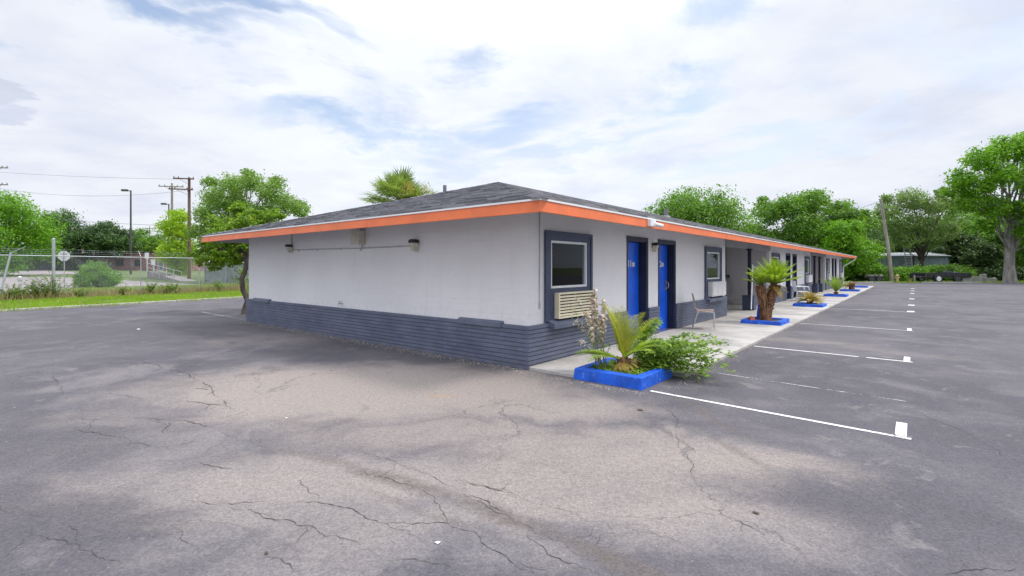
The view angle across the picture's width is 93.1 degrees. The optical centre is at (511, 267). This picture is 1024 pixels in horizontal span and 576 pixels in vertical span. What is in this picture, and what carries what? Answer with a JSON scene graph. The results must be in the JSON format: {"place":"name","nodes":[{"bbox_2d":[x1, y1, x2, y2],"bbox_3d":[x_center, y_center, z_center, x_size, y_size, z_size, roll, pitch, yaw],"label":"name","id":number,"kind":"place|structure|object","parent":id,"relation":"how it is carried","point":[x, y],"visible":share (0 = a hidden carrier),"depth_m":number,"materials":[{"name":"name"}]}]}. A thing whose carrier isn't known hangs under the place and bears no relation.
{"place":"outdoors","nodes":[
{"label":"outdoors","id":0,"kind":"place"},
{"bbox_2d":[32,253,87,269],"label":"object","id":1,"kind":"structure","parent":0,"point":[50,266],"depth_m":96.00,"materials":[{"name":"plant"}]},
{"bbox_2d":[0,270,197,291],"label":"street","id":2,"kind":"structure","parent":0,"point":[68,282],"depth_m":44.17,"materials":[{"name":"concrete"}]},
{"bbox_2d":[0,283,1023,575],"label":"parking lot","id":3,"kind":"structure","parent":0,"point":[172,441],"depth_m":4.03,"materials":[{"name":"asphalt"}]},
{"bbox_2d":[200,182,857,369],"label":"motel building","id":4,"kind":"structure","parent":3,"relation":"on","point":[499,273],"depth_m":9.42,"materials":[{"name":"white paint"}]},
{"bbox_2d":[285,244,292,252],"bbox_3d":[-5.558,-0.463,12.079,0.120,0.214,0.160,0,0,40],"label":"wall light","id":5,"kind":"object","parent":4,"relation":"attached to","point":[289,248],"visible":1,"depth_m":12.05,"materials":[{"name":"black plastic"}]},
{"bbox_2d":[291,234,409,250],"bbox_3d":[-3.670,-0.642,10.597,4.821,0.516,0.027,0,0,40],"label":"conduit run","id":6,"kind":"object","parent":4,"relation":"attached to","point":[348,248],"visible":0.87,"depth_m":10.45,"materials":[{"name":"metal"}]},
{"bbox_2d":[351,230,364,250],"bbox_3d":[-3.214,-0.555,10.128,0.316,0.427,0.164,0,0,40],"label":"junction box","id":7,"kind":"object","parent":4,"relation":"attached to","point":[357,237],"visible":1,"depth_m":10.05,"materials":[{"name":"metal"}]},
{"bbox_2d":[408,239,418,251],"bbox_3d":[-1.814,-0.404,8.965,0.128,0.228,0.170,0,0,40],"label":"wall light","id":8,"kind":"object","parent":4,"relation":"attached to","point":[414,244],"visible":1,"depth_m":8.93,"materials":[{"name":"black plastic"}]},
{"bbox_2d":[544,230,598,328],"bbox_3d":[1.017,0.193,8.207,0.205,1.565,1.462,0,0,40],"label":"window","id":9,"kind":"structure","parent":4,"relation":"in","point":[568,256],"depth_m":8.15,"materials":[{"name":"glass"}]},
{"bbox_2d":[626,236,647,338],"bbox_3d":[2.567,0.432,10.345,0.280,2.144,1.030,0,0,40],"label":"door","id":10,"kind":"structure","parent":4,"relation":"in","point":[636,247],"depth_m":10.59,"materials":[{"name":"blue paint"}]},
{"bbox_2d":[647,219,663,227],"bbox_3d":[2.519,-0.772,8.603,0.318,0.155,0.160,0,0,-21],"label":"security camera","id":11,"kind":"object","parent":4,"relation":"attached to","point":[651,223],"visible":1,"depth_m":8.55,"materials":[{"name":"white plastic"}]},
{"bbox_2d":[652,242,658,251],"bbox_3d":[3.202,-0.443,10.825,0.144,0.214,0.108,0,0,40],"label":"wall light","id":12,"kind":"object","parent":4,"relation":"attached to","point":[655,246],"visible":1,"depth_m":10.79,"materials":[{"name":"black plastic"}]},
{"bbox_2d":[658,239,675,332],"bbox_3d":[3.583,0.432,11.569,0.280,2.144,1.050,0,0,40],"label":"door","id":13,"kind":"structure","parent":4,"relation":"in","point":[667,248],"depth_m":11.84,"materials":[{"name":"blue paint"}]},
{"bbox_2d":[704,246,725,301],"bbox_3d":[5.894,0.193,14.083,0.205,1.565,1.492,0,0,40],"label":"window","id":14,"kind":"structure","parent":4,"relation":"in","point":[712,255],"depth_m":14.05,"materials":[{"name":"glass"}]},
{"bbox_2d":[725,277,733,297],"bbox_3d":[9.122,0.839,20.506,0.521,0.926,0.215,0,0,23],"label":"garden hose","id":15,"kind":"object","parent":4,"relation":"hanging from","point":[730,288],"visible":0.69,"depth_m":20.41,"materials":[{"name":"rubber"}]},
{"bbox_2d":[771,253,782,289],"bbox_3d":[11.172,0.193,20.441,0.205,1.565,1.462,0,0,40],"label":"window","id":16,"kind":"structure","parent":4,"relation":"in","point":[775,256],"depth_m":20.54,"materials":[{"name":"glass"}]},
{"bbox_2d":[786,253,790,299],"bbox_3d":[12.722,0.432,22.580,0.280,2.144,1.030,0,0,40],"label":"door","id":17,"kind":"structure","parent":4,"relation":"in","point":[788,256],"depth_m":22.87,"materials":[{"name":"blue paint"}]},
{"bbox_2d":[792,254,796,297],"bbox_3d":[13.738,0.432,23.803,0.280,2.144,1.050,0,0,40],"label":"door","id":18,"kind":"structure","parent":4,"relation":"in","point":[794,257],"depth_m":24.07,"materials":[{"name":"blue paint"}]},
{"bbox_2d":[805,256,811,284],"bbox_3d":[16.145,0.193,26.433,0.205,1.565,1.492,0,0,40],"label":"window","id":19,"kind":"structure","parent":4,"relation":"in","point":[807,259],"depth_m":26.54,"materials":[{"name":"glass"}]},
{"bbox_2d":[826,258,831,281],"bbox_3d":[21.391,0.193,32.753,0.205,1.565,1.462,0,0,40],"label":"window","id":20,"kind":"structure","parent":4,"relation":"in","point":[827,259],"depth_m":32.96,"materials":[{"name":"glass"}]},
{"bbox_2d":[832,258,833,285],"bbox_3d":[22.941,0.432,34.891,0.280,2.144,1.030,0,0,40],"label":"door","id":21,"kind":"structure","parent":4,"relation":"in","point":[832,258],"depth_m":35.14,"materials":[{"name":"blue paint"}]},
{"bbox_2d":[835,259,836,278],"bbox_3d":[23.957,0.432,36.114,0.280,2.144,1.050,0,0,40],"label":"door","id":22,"kind":"structure","parent":4,"relation":"in","point":[835,259],"depth_m":36.39,"materials":[{"name":"blue paint"}]},
{"bbox_2d":[839,260,843,279],"bbox_3d":[26.109,0.193,38.437,0.205,1.565,1.492,0,0,40],"label":"window","id":23,"kind":"structure","parent":4,"relation":"in","point":[840,261],"depth_m":38.37,"materials":[{"name":"glass"}]},
{"bbox_2d":[529,286,873,377],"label":"walkway","id":24,"kind":"structure","parent":3,"relation":"on","point":[735,331],"depth_m":11.31,"materials":[{"name":"concrete"}]},
{"bbox_2d":[573,357,671,390],"bbox_3d":[1.558,1.470,6.796,1.020,0.160,1.000,0,0,40],"label":"planter","id":25,"kind":"object","parent":24,"relation":"on","point":[641,381],"visible":0.61,"depth_m":6.43,"materials":[{"name":"blue paint"}]},
{"bbox_2d":[569,294,607,369],"bbox_3d":[1.079,0.909,6.808,0.573,1.087,0.624,0,0,0],"label":"wispy weed","id":26,"kind":"object","parent":25,"relation":"in","point":[597,359],"visible":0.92,"depth_m":6.83,"materials":[{"name":"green plant"}]},
{"bbox_2d":[582,289,615,368],"bbox_3d":[1.273,0.880,7.060,0.354,1.144,0.658,0,0,40],"label":"flowering plant","id":27,"kind":"object","parent":25,"relation":"in","point":[602,325],"visible":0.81,"depth_m":6.98,"materials":[{"name":"beige plant"}]},
{"bbox_2d":[575,304,666,372],"bbox_3d":[1.466,1.000,6.705,1.253,1.015,0.934,0,0,0],"label":"sago palm","id":28,"kind":"object","parent":25,"relation":"in","point":[624,338],"visible":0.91,"depth_m":6.73,"materials":[{"name":"plant"}]},
{"bbox_2d":[592,359,651,374],"bbox_3d":[1.567,1.403,6.797,0.793,0.104,0.757,0,0,39],"label":"ground cover","id":29,"kind":"object","parent":25,"relation":"in","point":[610,368],"visible":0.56,"depth_m":6.68,"materials":[{"name":"green plant"}]},
{"bbox_2d":[630,318,736,380],"bbox_3d":[2.488,1.138,7.034,1.423,0.764,1.357,0,0,27],"label":"leafy shrub","id":30,"kind":"object","parent":25,"relation":"in","point":[673,353],"visible":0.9,"depth_m":6.72,"materials":[{"name":"green plant"}]},
{"bbox_2d":[692,293,714,329],"bbox_3d":[4.678,1.070,11.866,0.529,0.863,0.462,0,0,20],"label":"cafe chair","id":31,"kind":"object","parent":24,"relation":"on","point":[704,310],"visible":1,"depth_m":11.74,"materials":[{"name":"silver metal"}]},
{"bbox_2d":[751,264,752,308],"bbox_3d":[8.295,0.680,16.761,0.018,1.548,0.290,0,0,40],"label":"leaning board","id":32,"kind":"object","parent":24,"relation":"on","point":[751,288],"visible":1,"depth_m":16.73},
{"bbox_2d":[791,281,809,300],"bbox_3d":[12.842,1.053,21.596,0.609,0.899,0.602,0,0,11],"label":"patio chair","id":33,"kind":"object","parent":24,"relation":"on","point":[794,286],"visible":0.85,"depth_m":21.53,"materials":[{"name":"white plastic"}]},
{"bbox_2d":[823,293,848,296],"bbox_3d":[16.774,1.471,25.097,1.000,0.159,1.100,0,0,40],"label":"planter","id":34,"kind":"object","parent":24,"relation":"on","point":[833,295],"visible":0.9,"depth_m":24.77,"materials":[{"name":"blue paint"}]},
{"bbox_2d":[818,274,850,294],"bbox_3d":[16.730,0.894,25.059,1.498,1.237,1.275,0,0,0],"label":"sago palm","id":35,"kind":"object","parent":34,"relation":"in","point":[836,283],"visible":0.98,"depth_m":25.03,"materials":[{"name":"plant"}]},
{"bbox_2d":[741,316,789,325],"bbox_3d":[6.839,1.471,13.096,0.980,0.158,1.120,0,0,40],"label":"planter","id":36,"kind":"object","parent":3,"relation":"on","point":[779,321],"visible":0.73,"depth_m":12.74,"materials":[{"name":"blue paint"}]},
{"bbox_2d":[756,304,759,318],"bbox_3d":[7.004,1.241,13.457,0.455,0.418,0.100,0,0,-14],"label":"concrete wedge","id":37,"kind":"object","parent":36,"relation":"on","point":[758,316],"visible":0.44,"depth_m":13.40,"materials":[{"name":"blue paint"}]},
{"bbox_2d":[741,256,803,320],"bbox_3d":[7.054,0.605,13.112,1.558,1.817,1.431,0,0,0],"label":"sago palm","id":38,"kind":"object","parent":36,"relation":"in","point":[774,275],"visible":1,"depth_m":13.01,"materials":[{"name":"plant"}]},
{"bbox_2d":[793,302,826,307],"bbox_3d":[11.513,1.470,18.742,1.000,0.159,1.100,0,0,40],"label":"planter","id":39,"kind":"object","parent":3,"relation":"on","point":[805,304],"visible":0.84,"depth_m":18.39,"materials":[{"name":"blue paint"}]},
{"bbox_2d":[795,291,827,303],"bbox_3d":[11.518,1.221,18.722,1.098,0.580,1.205,0,0,0],"label":"sago palm","id":40,"kind":"object","parent":39,"relation":"in","point":[809,298],"visible":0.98,"depth_m":18.64,"materials":[{"name":"plant"}]},
{"bbox_2d":[840,289,859,291],"bbox_3d":[21.301,1.470,30.567,1.000,0.160,1.100,0,0,40],"label":"planter","id":41,"kind":"object","parent":3,"relation":"on","point":[857,290],"visible":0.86,"depth_m":30.29,"materials":[{"name":"blue paint"}]},
{"bbox_2d":[842,281,854,289],"bbox_3d":[21.211,1.201,30.629,0.846,0.599,0.896,0,0,33],"label":"sago palm","id":42,"kind":"object","parent":41,"relation":"in","point":[851,285],"visible":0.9,"depth_m":30.45,"materials":[{"name":"plant"}]},
{"bbox_2d":[0,270,1023,308],"bbox_3d":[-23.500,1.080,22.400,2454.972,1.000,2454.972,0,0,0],"label":"ground","id":43,"kind":"structure","parent":0,"point":[132,276],"depth_m":57.34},
{"bbox_2d":[0,283,30,299],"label":"weed clump","id":44,"kind":"object","parent":43,"relation":"on","point":[13,291],"visible":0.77,"depth_m":22.32,"materials":[{"name":"green plant"}]},
{"bbox_2d":[10,285,33,298],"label":"weed clump","id":45,"kind":"object","parent":43,"relation":"on","point":[21,290],"visible":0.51,"depth_m":22.74,"materials":[{"name":"green plant"}]},
{"bbox_2d":[0,247,49,270],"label":"broadleaf tree","id":46,"kind":"object","parent":43,"relation":"on","point":[39,262],"visible":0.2,"depth_m":86.51,"materials":[{"name":"green plant"}]},
{"bbox_2d":[14,282,44,298],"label":"weed clump","id":47,"kind":"object","parent":43,"relation":"on","point":[32,292],"visible":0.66,"depth_m":23.11,"materials":[{"name":"green plant"}]},
{"bbox_2d":[0,188,73,275],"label":"broadleaf tree","id":48,"kind":"object","parent":43,"relation":"on","point":[12,212],"visible":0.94,"depth_m":58.98,"materials":[{"name":"green plant"}]},
{"bbox_2d":[17,275,57,298],"bbox_3d":[-22.743,0.977,23.515,1.518,1.194,1.436,0,0,0],"label":"weed clump","id":49,"kind":"object","parent":43,"relation":"on","point":[39,287],"visible":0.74,"depth_m":23.33,"materials":[{"name":"green plant"}]},
{"bbox_2d":[24,274,57,297],"bbox_3d":[-22.844,0.960,23.664,1.448,1.226,1.058,0,0,-28],"label":"weed clump","id":50,"kind":"object","parent":43,"relation":"on","point":[39,283],"visible":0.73,"depth_m":23.56,"materials":[{"name":"green plant"}]},
{"bbox_2d":[10,208,103,269],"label":"broadleaf tree","id":51,"kind":"object","parent":43,"relation":"on","point":[68,246],"visible":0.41,"depth_m":91.56,"materials":[{"name":"green plant"}]},
{"bbox_2d":[38,269,77,296],"bbox_3d":[-22.357,0.825,23.497,1.787,1.497,1.534,0,0,-25],"label":"weed clump","id":52,"kind":"object","parent":43,"relation":"on","point":[53,291],"visible":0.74,"depth_m":23.79,"materials":[{"name":"green plant"}]},
{"bbox_2d":[58,251,69,285],"bbox_3d":[-31.423,0.197,34.015,0.702,2.666,0.090,0,0,-14],"label":"road sign","id":53,"kind":"object","parent":43,"relation":"on","point":[62,254],"visible":0.8,"depth_m":34.00,"materials":[{"name":"metal"}]},
{"bbox_2d":[72,286,90,296],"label":"weed clump","id":54,"kind":"object","parent":43,"relation":"on","point":[80,294],"visible":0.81,"depth_m":24.59,"materials":[{"name":"green plant"}]},
{"bbox_2d":[72,260,131,287],"bbox_3d":[-29.725,0.766,34.949,4.474,2.718,3.119,0,0,41],"label":"round bush","id":55,"kind":"object","parent":43,"relation":"on","point":[87,276],"visible":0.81,"depth_m":34.04,"materials":[{"name":"green plant"}]},
{"bbox_2d":[73,219,142,266],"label":"broadleaf tree","id":56,"kind":"object","parent":43,"relation":"on","point":[116,242],"visible":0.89,"depth_m":93.98,"materials":[{"name":"green plant"}]},
{"bbox_2d":[110,284,130,294],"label":"weed clump","id":57,"kind":"object","parent":43,"relation":"on","point":[125,288],"visible":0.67,"depth_m":26.06,"materials":[{"name":"green plant"}]},
{"bbox_2d":[0,296,242,311],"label":"verge kerb","id":58,"kind":"structure","parent":43,"relation":"on","point":[93,305],"depth_m":19.77,"materials":[{"name":"concrete"}]},
{"bbox_2d":[0,283,247,301],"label":"tall grass","id":59,"kind":"structure","parent":43,"relation":"on","point":[233,287],"depth_m":25.97,"materials":[{"name":"plant"}]},
{"bbox_2d":[0,290,248,311],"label":"grass","id":60,"kind":"structure","parent":43,"relation":"on","point":[42,302],"depth_m":22.29,"materials":[{"name":"plant"}]},
{"bbox_2d":[0,238,248,298],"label":"chain link fence","id":61,"kind":"object","parent":43,"relation":"on","point":[53,249],"visible":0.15,"depth_m":25.18,"materials":[{"name":"metal"}]},
{"bbox_2d":[121,189,131,273],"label":"street lamp","id":62,"kind":"object","parent":43,"relation":"on","point":[125,190],"visible":0.98,"depth_m":69.91,"materials":[{"name":"metal"}]},
{"bbox_2d":[124,227,167,252],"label":"broadleaf tree","id":63,"kind":"object","parent":43,"relation":"on","point":[148,243],"visible":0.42,"depth_m":106.09,"materials":[{"name":"green plant"}]},
{"bbox_2d":[88,253,205,270],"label":"brick building","id":64,"kind":"structure","parent":43,"relation":"on","point":[126,255],"depth_m":98.00,"materials":[{"name":"red brick"}]},
{"bbox_2d":[116,260,123,265],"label":"window","id":65,"kind":"structure","parent":64,"relation":"in","point":[119,262],"depth_m":97.95,"materials":[{"name":"glass"}]},
{"bbox_2d":[145,253,148,274],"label":"marker post","id":66,"kind":"object","parent":43,"relation":"on","point":[147,254],"visible":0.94,"depth_m":61.94,"materials":[{"name":"metal"}]},
{"bbox_2d":[142,281,158,292],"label":"weed clump","id":67,"kind":"object","parent":43,"relation":"on","point":[150,288],"visible":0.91,"depth_m":27.41,"materials":[{"name":"green plant"}]},
{"bbox_2d":[65,283,245,292],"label":"rough grass","id":68,"kind":"structure","parent":43,"relation":"on","point":[191,285],"depth_m":33.54,"materials":[{"name":"plant"}]},
{"bbox_2d":[160,284,176,293],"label":"weed clump","id":69,"kind":"object","parent":43,"relation":"on","point":[168,287],"visible":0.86,"depth_m":27.89,"materials":[{"name":"green plant"}]},
{"bbox_2d":[158,183,183,273],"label":"utility pole","id":70,"kind":"object","parent":43,"relation":"on","point":[171,186],"visible":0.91,"depth_m":61.88,"materials":[{"name":"brown wood"}]},
{"bbox_2d":[147,263,195,281],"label":"ramp handrail","id":71,"kind":"object","parent":43,"relation":"on","point":[170,276],"visible":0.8,"depth_m":51.77,"materials":[{"name":"metal"}]},
{"bbox_2d":[167,281,180,292],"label":"weed clump","id":72,"kind":"object","parent":43,"relation":"on","point":[175,287],"visible":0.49,"depth_m":28.47,"materials":[{"name":"green plant"}]},
{"bbox_2d":[151,207,199,276],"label":"young tree","id":73,"kind":"object","parent":43,"relation":"on","point":[174,226],"visible":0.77,"depth_m":52.93,"materials":[{"name":"green plant"}]},
{"bbox_2d":[168,176,193,278],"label":"utility pole","id":74,"kind":"object","parent":43,"relation":"on","point":[189,189],"visible":0.96,"depth_m":49.88,"materials":[{"name":"brown wood"}]},
{"bbox_2d":[6,189,185,195],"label":"power line","id":75,"kind":"object","parent":74,"relation":"attached to","point":[120,195],"visible":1,"depth_m":51.91,"materials":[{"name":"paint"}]},
{"bbox_2d":[212,280,225,290],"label":"weed clump","id":76,"kind":"object","parent":43,"relation":"on","point":[217,285],"visible":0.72,"depth_m":30.39,"materials":[{"name":"green plant"}]},
{"bbox_2d":[205,262,248,282],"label":"screen fence","id":77,"kind":"object","parent":43,"relation":"on","point":[221,274],"visible":0.23,"depth_m":42.80,"materials":[{"name":"metal"}]},
{"bbox_2d":[185,200,286,313],"bbox_3d":[-9.365,-0.355,16.413,3.545,3.936,2.100,0,0,11],"label":"crooked tree","id":78,"kind":"object","parent":43,"relation":"on","point":[231,255],"visible":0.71,"depth_m":16.00,"materials":[{"name":"green plant"}]},
{"bbox_2d":[231,265,248,294],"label":"bush","id":79,"kind":"object","parent":43,"relation":"on","point":[247,283],"visible":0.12,"depth_m":17.15,"materials":[{"name":"green plant"}]},
{"bbox_2d":[183,168,313,246],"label":"broadleaf tree","id":80,"kind":"object","parent":43,"relation":"on","point":[219,203],"visible":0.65,"depth_m":44.49,"materials":[{"name":"green plant"}]},
{"bbox_2d":[359,167,437,203],"bbox_3d":[-6.864,-2.357,29.940,5.877,8.089,5.294,0,0,0],"label":"fan palm","id":81,"kind":"object","parent":43,"relation":"on","point":[400,185],"visible":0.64,"depth_m":28.88,"materials":[{"name":"green plant"}]},
{"bbox_2d":[643,184,777,233],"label":"broadleaf tree","id":82,"kind":"object","parent":43,"relation":"on","point":[687,207],"visible":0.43,"depth_m":49.19,"materials":[{"name":"green plant"}]},
{"bbox_2d":[744,188,875,247],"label":"broadleaf tree","id":83,"kind":"object","parent":43,"relation":"on","point":[806,229],"visible":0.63,"depth_m":57.15,"materials":[{"name":"green plant"}]},
{"bbox_2d":[817,218,886,281],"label":"broadleaf tree","id":84,"kind":"object","parent":43,"relation":"on","point":[840,237],"visible":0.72,"depth_m":51.58,"materials":[{"name":"green plant"}]},
{"bbox_2d":[854,273,884,281],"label":"flatbed trailer","id":85,"kind":"object","parent":43,"relation":"on","point":[879,277],"visible":0.81,"depth_m":50.70,"materials":[{"name":"black metal"}]},
{"bbox_2d":[844,264,906,281],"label":"hedge","id":86,"kind":"object","parent":43,"relation":"on","point":[853,278],"visible":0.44,"depth_m":51.81,"materials":[{"name":"green plant"}]},
{"bbox_2d":[863,208,906,237],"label":"broadleaf tree","id":87,"kind":"object","parent":43,"relation":"on","point":[873,223],"visible":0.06,"depth_m":86.40,"materials":[{"name":"green plant"}]},
{"bbox_2d":[879,198,894,281],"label":"utility pole","id":88,"kind":"object","parent":43,"relation":"on","point":[890,267],"visible":0.88,"depth_m":50.38,"materials":[{"name":"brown wood"}]},
{"bbox_2d":[867,224,934,252],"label":"broadleaf tree","id":89,"kind":"object","parent":43,"relation":"on","point":[897,250],"visible":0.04,"depth_m":77.52,"materials":[{"name":"green plant"}]},
{"bbox_2d":[903,248,912,266],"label":"ladder","id":90,"kind":"object","parent":43,"relation":"on","point":[908,257],"visible":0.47,"depth_m":61.07,"materials":[{"name":"metal"}]},
{"bbox_2d":[886,264,930,281],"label":"hedge","id":91,"kind":"object","parent":43,"relation":"on","point":[905,272],"visible":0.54,"depth_m":52.43,"materials":[{"name":"green plant"}]},
{"bbox_2d":[844,282,981,282],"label":"kerb","id":92,"kind":"structure","parent":43,"relation":"on","point":[921,282],"depth_m":48.30,"materials":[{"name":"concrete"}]},
{"bbox_2d":[869,186,970,267],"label":"willowy tree","id":93,"kind":"object","parent":43,"relation":"on","point":[925,224],"visible":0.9,"depth_m":58.63,"materials":[{"name":"green plant"}]},
{"bbox_2d":[845,280,1023,282],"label":"grass","id":94,"kind":"structure","parent":43,"relation":"on","point":[930,281],"depth_m":49.42,"materials":[{"name":"plant"}]},
{"bbox_2d":[910,271,971,281],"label":"utility trailer","id":95,"kind":"object","parent":43,"relation":"on","point":[955,276],"visible":0.96,"depth_m":49.60,"materials":[{"name":"black metal"}]},
{"bbox_2d":[919,263,979,280],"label":"hedge","id":96,"kind":"object","parent":43,"relation":"on","point":[947,267],"visible":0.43,"depth_m":53.51,"materials":[{"name":"green plant"}]},
{"bbox_2d":[926,230,988,264],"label":"broadleaf tree","id":97,"kind":"object","parent":43,"relation":"on","point":[963,241],"visible":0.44,"depth_m":62.80,"materials":[{"name":"green plant"}]},
{"bbox_2d":[926,202,996,249],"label":"broadleaf tree","id":98,"kind":"object","parent":43,"relation":"on","point":[956,215],"visible":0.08,"depth_m":71.22,"materials":[{"name":"green plant"}]},
{"bbox_2d":[960,278,972,281],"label":"concrete slab","id":99,"kind":"object","parent":43,"relation":"on","point":[967,279],"depth_m":49.88,"materials":[{"name":"concrete"}]},
{"bbox_2d":[972,276,982,281],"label":"concrete slab","id":100,"kind":"object","parent":43,"relation":"on","point":[977,278],"depth_m":50.16,"materials":[{"name":"concrete"}]},
{"bbox_2d":[952,240,1003,272],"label":"broadleaf tree","id":101,"kind":"object","parent":43,"relation":"on","point":[990,255],"visible":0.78,"depth_m":55.76,"materials":[{"name":"green plant"}]},
{"bbox_2d":[938,131,1023,282],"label":"broadleaf tree","id":102,"kind":"object","parent":43,"relation":"on","point":[989,159],"visible":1,"depth_m":46.78,"materials":[{"name":"green plant"}]},
{"bbox_2d":[984,277,996,282],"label":"concrete slab","id":103,"kind":"object","parent":43,"relation":"on","point":[994,279],"depth_m":49.84,"materials":[{"name":"concrete"}]},
{"bbox_2d":[960,215,1023,276],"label":"broadleaf tree","id":104,"kind":"object","parent":43,"relation":"on","point":[991,235],"visible":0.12,"depth_m":65.07,"materials":[{"name":"green plant"}]},
{"bbox_2d":[973,264,1023,280],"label":"hedge","id":105,"kind":"object","parent":43,"relation":"on","point":[997,274],"visible":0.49,"depth_m":54.43,"materials":[{"name":"green plant"}]},
{"bbox_2d":[998,200,1023,268],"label":"broadleaf tree","id":106,"kind":"object","parent":43,"relation":"on","point":[1019,254],"visible":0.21,"depth_m":58.89,"materials":[{"name":"green plant"}]},
{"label":"utility pole","id":107,"kind":"object","parent":43,"relation":"on","visible":0},
{"bbox_2d":[3,172,147,178],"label":"power line","id":108,"kind":"object","parent":107,"relation":"attached to","point":[81,176],"visible":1,"depth_m":53.16,"materials":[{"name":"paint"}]},
{"bbox_2d":[0,0,1023,264],"label":"sky","id":109,"kind":"structure","parent":0,"point":[621,103],"materials":[{"name":"white"}]},
{"bbox_2d":[875,253,949,279],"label":"sheet metal shed","id":110,"kind":"structure","parent":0,"point":[898,259],"depth_m":62.00,"materials":[{"name":"metal"}]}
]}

